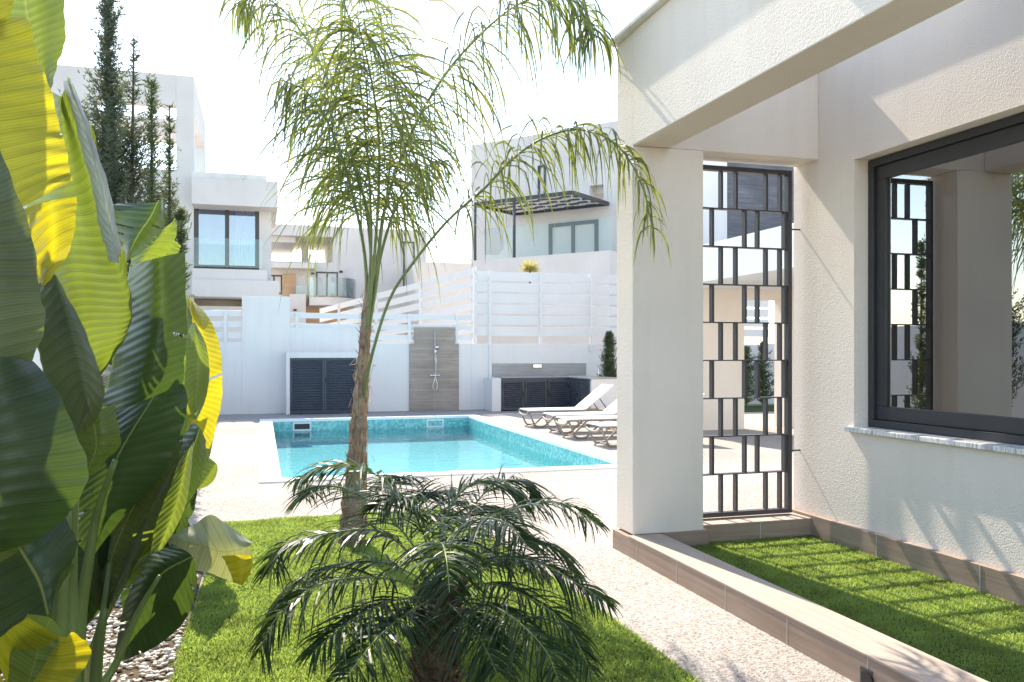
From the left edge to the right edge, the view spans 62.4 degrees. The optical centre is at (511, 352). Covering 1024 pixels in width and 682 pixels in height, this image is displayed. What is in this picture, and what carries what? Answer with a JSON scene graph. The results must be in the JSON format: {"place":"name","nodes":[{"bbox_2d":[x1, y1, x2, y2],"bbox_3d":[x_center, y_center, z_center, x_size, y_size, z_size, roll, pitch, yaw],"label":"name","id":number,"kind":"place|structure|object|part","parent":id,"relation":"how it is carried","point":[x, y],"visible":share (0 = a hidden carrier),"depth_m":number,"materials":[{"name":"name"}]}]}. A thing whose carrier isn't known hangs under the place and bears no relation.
{"place":"outdoors","nodes":[
{"label":"outdoors","id":0,"kind":"place"},
{"bbox_2d":[57,0,773,461],"label":"sky","id":1,"kind":"structure","parent":0,"point":[176,37],"materials":[{"name":"white"}]},
{"bbox_2d":[79,404,852,681],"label":"paving","id":2,"kind":"structure","parent":0,"point":[702,639],"depth_m":8.01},
{"bbox_2d":[32,348,42,370],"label":"side wall","id":3,"kind":"structure","parent":2,"relation":"on","point":[36,359],"depth_m":11.82,"materials":[{"name":"white paint"}]},
{"bbox_2d":[0,524,202,681],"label":"planting bed","id":4,"kind":"object","parent":2,"relation":"on","point":[135,671],"visible":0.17,"depth_m":4.17,"materials":[{"name":"soil"}]},
{"bbox_2d":[0,0,104,681],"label":"strelitzia plant","id":5,"kind":"object","parent":4,"relation":"on","point":[44,475],"visible":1,"depth_m":2.02,"materials":[{"name":"green plant"}]},
{"bbox_2d":[1,524,198,681],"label":"pebbles","id":6,"kind":"object","parent":4,"relation":"on","point":[146,672],"visible":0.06,"depth_m":4.11,"materials":[{"name":"white gravel"}]},
{"bbox_2d":[26,77,187,681],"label":"strelitzia plant","id":7,"kind":"object","parent":4,"relation":"on","point":[132,322],"visible":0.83,"depth_m":2.98,"materials":[{"name":"green plant"}]},
{"bbox_2d":[81,291,222,518],"bbox_3d":[-2.927,0.467,5.971,1.668,1.873,1.826,0,0,-17],"label":"strelitzia plant","id":8,"kind":"object","parent":4,"relation":"on","point":[203,363],"visible":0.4,"depth_m":6.10,"materials":[{"name":"yellow plant"}]},
{"bbox_2d":[84,199,252,681],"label":"strelitzia plant","id":9,"kind":"object","parent":4,"relation":"on","point":[177,553],"visible":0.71,"depth_m":3.60,"materials":[{"name":"green plant"}]},
{"bbox_2d":[58,0,181,365],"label":"conifer","id":10,"kind":"object","parent":2,"relation":"on","point":[109,121],"visible":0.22,"depth_m":9.12,"materials":[{"name":"green plant"}]},
{"bbox_2d":[119,34,157,276],"bbox_3d":[-4.219,-1.020,9.287,0.907,5.040,0.804,0,0,-17],"label":"conifer","id":11,"kind":"object","parent":2,"relation":"on","point":[133,59],"visible":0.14,"depth_m":9.30,"materials":[{"name":"green plant"}]},
{"bbox_2d":[137,71,179,228],"bbox_3d":[-4.112,-0.847,9.590,0.759,4.694,0.773,0,0,35],"label":"conifer","id":12,"kind":"object","parent":2,"relation":"on","point":[154,109],"visible":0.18,"depth_m":9.57,"materials":[{"name":"green plant"}]},
{"bbox_2d":[157,102,191,335],"bbox_3d":[-3.996,-0.705,9.770,0.558,4.411,0.605,0,0,22],"label":"conifer","id":13,"kind":"object","parent":2,"relation":"on","point":[168,163],"visible":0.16,"depth_m":9.79,"materials":[{"name":"green plant"}]},
{"bbox_2d":[174,205,197,440],"bbox_3d":[-3.892,-0.120,9.910,0.586,3.241,0.637,0,0,-17],"label":"conifer","id":14,"kind":"object","parent":2,"relation":"on","point":[181,217],"visible":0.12,"depth_m":9.88,"materials":[{"name":"green plant"}]},
{"bbox_2d":[286,352,357,414],"bbox_3d":[-4.636,0.750,20.694,1.746,1.500,0.475,0,0,-17],"label":"pump cabinet","id":15,"kind":"object","parent":2,"relation":"on","point":[320,382],"visible":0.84,"depth_m":20.52,"materials":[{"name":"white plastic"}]},
{"bbox_3d":[-4.950,0.815,20.420,0.802,1.330,0.052,0,0,-17],"label":"door","id":16,"kind":"part","parent":15,"relation":"part of","materials":[{"name":"black plastic"}]},
{"bbox_3d":[-4.189,0.815,20.626,0.762,1.330,0.090,0,0,-17],"label":"door","id":17,"kind":"part","parent":15,"relation":"part of","materials":[{"name":"black plastic"}]},
{"bbox_2d":[409,327,458,410],"bbox_3d":[-1.991,0.430,21.686,1.284,2.141,0.330,0,0,-17],"label":"outdoor shower","id":18,"kind":"object","parent":2,"relation":"on","point":[433,368],"visible":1,"depth_m":21.68,"materials":[{"name":"tile"}]},
{"bbox_2d":[166,506,703,681],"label":"lawn base","id":19,"kind":"object","parent":2,"relation":"on","point":[631,645],"visible":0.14,"depth_m":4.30,"materials":[{"name":"green plant"}]},
{"bbox_2d":[245,452,623,681],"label":"pygmy date palm","id":20,"kind":"object","parent":19,"relation":"on","point":[434,635],"visible":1,"depth_m":3.36,"materials":[{"name":"green plant"}]},
{"bbox_2d":[212,0,670,544],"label":"queen palm","id":21,"kind":"object","parent":19,"relation":"on","point":[338,128],"visible":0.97,"depth_m":6.21,"materials":[{"name":"green plant"}]},
{"bbox_2d":[258,415,616,483],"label":"swimming pool","id":22,"kind":"structure","parent":2,"relation":"in","point":[271,470],"depth_m":15.60,"materials":[{"name":"tile"}]},
{"bbox_2d":[274,427,568,475],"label":"water","id":23,"kind":"structure","parent":22,"relation":"in","point":[281,436],"depth_m":16.28,"materials":[{"name":"teal liquid"}]},
{"bbox_2d":[209,296,773,414],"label":"boundary wall","id":24,"kind":"structure","parent":2,"relation":"on","point":[253,373],"depth_m":21.01,"materials":[{"name":"white paint"}]},
{"bbox_2d":[173,310,241,342],"bbox_3d":[-7.407,-0.615,20.158,1.835,0.808,0.085,0,0,-17],"label":"louvre fence","id":25,"kind":"object","parent":24,"relation":"on","point":[225,324],"visible":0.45,"depth_m":20.30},
{"bbox_2d":[290,312,471,343],"bbox_3d":[-3.248,-0.593,21.393,4.600,0.779,0.085,0,0,-17],"label":"louvre fence","id":26,"kind":"object","parent":24,"relation":"on","point":[409,327],"visible":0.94,"depth_m":21.46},
{"bbox_2d":[473,270,768,376],"bbox_3d":[3.253,-0.400,23.321,8.885,3.481,0.170,0,0,-17],"label":"louvre fence","id":27,"kind":"object","parent":24,"relation":"on","point":[540,320],"visible":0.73,"depth_m":22.69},
{"bbox_2d":[485,363,616,411],"bbox_3d":[0.963,0.899,21.438,2.836,1.202,2.243,0,0,-17],"label":"outdoor kitchen","id":28,"kind":"object","parent":2,"relation":"on","point":[513,386],"visible":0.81,"depth_m":21.79,"materials":[{"name":"grey stone"}]},
{"bbox_2d":[502,381,523,409],"bbox_3d":[0.033,1.100,21.550,0.585,0.740,0.090,0,0,-17],"label":"door","id":29,"kind":"structure","parent":28,"relation":"in","point":[518,403],"depth_m":21.57,"materials":[{"name":"black plastic"}]},
{"bbox_2d":[525,380,546,407],"bbox_3d":[0.618,1.100,21.744,0.585,0.740,0.052,0,0,-17],"label":"door","id":30,"kind":"structure","parent":28,"relation":"in","point":[533,398],"depth_m":21.75,"materials":[{"name":"black plastic"}]},
{"bbox_2d":[533,364,541,367],"bbox_3d":[0.671,0.367,22.470,0.233,0.085,0.038,0,0,-17],"label":"wall lamp","id":31,"kind":"object","parent":28,"relation":"attached to","point":[537,365],"visible":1,"depth_m":22.45,"materials":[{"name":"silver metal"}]},
{"bbox_2d":[548,380,567,407],"bbox_3d":[1.198,1.100,21.896,0.555,0.740,0.090,0,0,-17],"label":"door","id":32,"kind":"structure","parent":28,"relation":"in","point":[557,387],"depth_m":21.91,"materials":[{"name":"black plastic"}]},
{"bbox_2d":[568,380,577,406],"bbox_3d":[1.563,1.100,21.640,0.090,0.740,0.680,0,0,-17],"label":"door","id":33,"kind":"structure","parent":28,"relation":"in","point":[572,397],"depth_m":21.72,"materials":[{"name":"black plastic"}]},
{"bbox_2d":[578,381,588,411],"bbox_3d":[1.775,1.100,20.994,0.052,0.740,0.660,0,0,-17],"label":"door","id":34,"kind":"structure","parent":28,"relation":"in","point":[586,384],"depth_m":21.06,"materials":[{"name":"black plastic"}]},
{"bbox_2d":[518,384,613,427],"bbox_3d":[1.104,1.088,17.300,1.862,0.833,0.646,0,0,-17],"label":"sun lounger","id":35,"kind":"object","parent":2,"relation":"on","point":[593,397],"visible":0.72,"depth_m":17.23,"materials":[{"name":"white plastic"}]},
{"bbox_2d":[542,399,616,433],"bbox_3d":[1.539,1.088,16.001,1.862,0.833,0.646,0,0,-15],"label":"sun lounger","id":36,"kind":"object","parent":2,"relation":"on","point":[611,409],"visible":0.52,"depth_m":15.82,"materials":[{"name":"white plastic"}]},
{"bbox_2d":[554,415,616,438],"bbox_3d":[1.731,1.088,15.069,1.862,0.833,0.646,0,0,-17],"label":"sun lounger","id":37,"kind":"object","parent":2,"relation":"on","point":[586,419],"visible":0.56,"depth_m":14.75,"materials":[{"name":"white plastic"}]},
{"bbox_2d":[596,330,616,376],"bbox_3d":[2.512,0.449,21.945,0.911,2.103,0.847,0,0,-17],"label":"conifer","id":38,"kind":"object","parent":2,"relation":"on","point":[608,366],"visible":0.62,"depth_m":21.84,"materials":[{"name":"green plant"}]},
{"bbox_2d":[585,393,704,446],"bbox_3d":[2.167,1.088,13.802,1.862,0.833,0.646,0,0,-16],"label":"sun lounger","id":39,"kind":"object","parent":2,"relation":"on","point":[602,425],"visible":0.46,"depth_m":13.60,"materials":[{"name":"white plastic"}]},
{"bbox_2d":[744,405,773,411],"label":"lawn","id":40,"kind":"structure","parent":2,"relation":"on","point":[756,408],"depth_m":22.06,"materials":[{"name":"green plant"}]},
{"bbox_2d":[744,345,760,405],"bbox_3d":[6.479,0.630,23.439,0.820,1.739,0.821,0,0,12],"label":"conifer","id":41,"kind":"object","parent":40,"relation":"on","point":[747,355],"visible":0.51,"depth_m":23.34,"materials":[{"name":"green plant"}]},
{"bbox_2d":[750,340,773,405],"bbox_3d":[7.027,0.562,23.593,0.931,1.876,0.754,0,0,6],"label":"conifer","id":42,"kind":"object","parent":2,"relation":"on","point":[764,379],"visible":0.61,"depth_m":23.51,"materials":[{"name":"green plant"}]},
{"bbox_2d":[609,0,1023,575],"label":"house","id":43,"kind":"structure","parent":2,"relation":"on","point":[891,132],"depth_m":5.93,"materials":[{"name":"beige paint"}]},
{"bbox_2d":[703,161,793,429],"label":"porch wing","id":44,"kind":"structure","parent":43,"relation":"attached to","point":[727,306],"depth_m":16.40,"materials":[{"name":"white paint"}]},
{"bbox_2d":[844,112,1023,454],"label":"window","id":45,"kind":"structure","parent":43,"relation":"in","point":[946,214],"depth_m":5.60,"materials":[{"name":"metal"}]},
{"bbox_2d":[613,508,1023,681],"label":"planter","id":46,"kind":"object","parent":2,"relation":"on","point":[851,649],"visible":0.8,"depth_m":4.97,"materials":[{"name":"beige tile"}]},
{"bbox_2d":[703,165,799,517],"bbox_3d":[1.887,-0.085,6.762,0.977,2.770,0.060,0,0,-17],"label":"metal screen","id":47,"kind":"object","parent":46,"relation":"on","point":[786,321],"visible":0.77,"depth_m":6.78,"materials":[{"name":"black metal"}]},
{"bbox_2d":[688,534,1023,681],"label":"planter grass","id":48,"kind":"structure","parent":46,"relation":"on","point":[848,560],"depth_m":4.99,"materials":[{"name":"green plant"}]},
{"label":"ground","id":49,"kind":"structure","parent":0,"visible":0},
{"bbox_2d":[23,65,278,341],"bbox_3d":[-14.802,-3.386,26.152,14.512,9.772,6.368,0,0,-17],"label":"villa","id":50,"kind":"object","parent":49,"relation":"on","point":[227,255],"visible":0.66,"depth_m":25.26,"materials":[{"name":"paint"}]},
{"bbox_2d":[194,209,258,269],"bbox_3d":[-8.652,-3.498,25.659,1.866,1.967,0.120,0,0,-17],"label":"window","id":51,"kind":"structure","parent":50,"relation":"in","point":[214,250],"depth_m":25.66,"materials":[{"name":"glass"}]},
{"bbox_2d":[271,224,425,342],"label":"villa","id":52,"kind":"object","parent":49,"relation":"on","point":[345,283],"visible":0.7,"depth_m":43.23,"materials":[{"name":"paint"}]},
{"bbox_2d":[271,275,281,293],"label":"window","id":53,"kind":"structure","parent":52,"relation":"in","point":[271,275],"depth_m":42.41,"materials":[{"name":"metal"}]},
{"bbox_2d":[316,272,337,295],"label":"window","id":54,"kind":"structure","parent":52,"relation":"in","point":[316,272],"depth_m":43.08,"materials":[{"name":"metal"}]},
{"bbox_2d":[403,241,414,285],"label":"window","id":55,"kind":"structure","parent":52,"relation":"in","point":[403,241],"depth_m":44.20,"materials":[{"name":"metal"}]},
{"bbox_2d":[320,266,475,419],"bbox_3d":[-4.296,0.109,28.548,0.174,5.077,11.294,0,0,-36],"label":"louvre fence","id":56,"kind":"object","parent":49,"relation":"on","point":[420,305],"visible":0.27,"depth_m":26.45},
{"bbox_2d":[405,262,470,342],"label":"annex","id":57,"kind":"object","parent":49,"relation":"on","point":[412,275],"visible":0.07,"depth_m":40.85,"materials":[{"name":"white paint"}]},
{"bbox_2d":[471,121,616,343],"bbox_3d":[3.217,-3.490,32.328,7.152,9.980,11.600,0,0,34],"label":"villa","id":58,"kind":"object","parent":49,"relation":"on","point":[579,241],"visible":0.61,"depth_m":29.07,"materials":[{"name":"paint"}]},
{"bbox_2d":[516,259,544,282],"bbox_3d":[0.529,-2.432,25.000,0.869,0.792,0.925,0,0,-17],"label":"yellow shrub","id":59,"kind":"object","parent":58,"relation":"on","point":[530,267],"visible":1,"depth_m":24.91,"materials":[{"name":"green plant"}]},
{"bbox_2d":[474,190,608,260],"bbox_3d":[0.977,-4.060,28.402,3.865,1.964,2.496,0,0,34],"label":"pergola","id":60,"kind":"object","parent":58,"relation":"on","point":[514,208],"visible":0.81,"depth_m":28.25,"materials":[{"name":"metal"}]},
{"bbox_2d":[538,165,545,193],"bbox_3d":[1.074,-6.070,29.924,0.320,1.083,0.120,0,0,34],"label":"window","id":61,"kind":"structure","parent":58,"relation":"in","point":[541,165],"depth_m":29.85,"materials":[{"name":"metal"}]},
{"bbox_2d":[548,219,597,254],"bbox_3d":[2.128,-3.675,29.217,1.954,1.670,0.120,0,0,34],"label":"window","id":62,"kind":"structure","parent":58,"relation":"in","point":[595,221],"depth_m":29.16,"materials":[{"name":"metal"}]}
]}

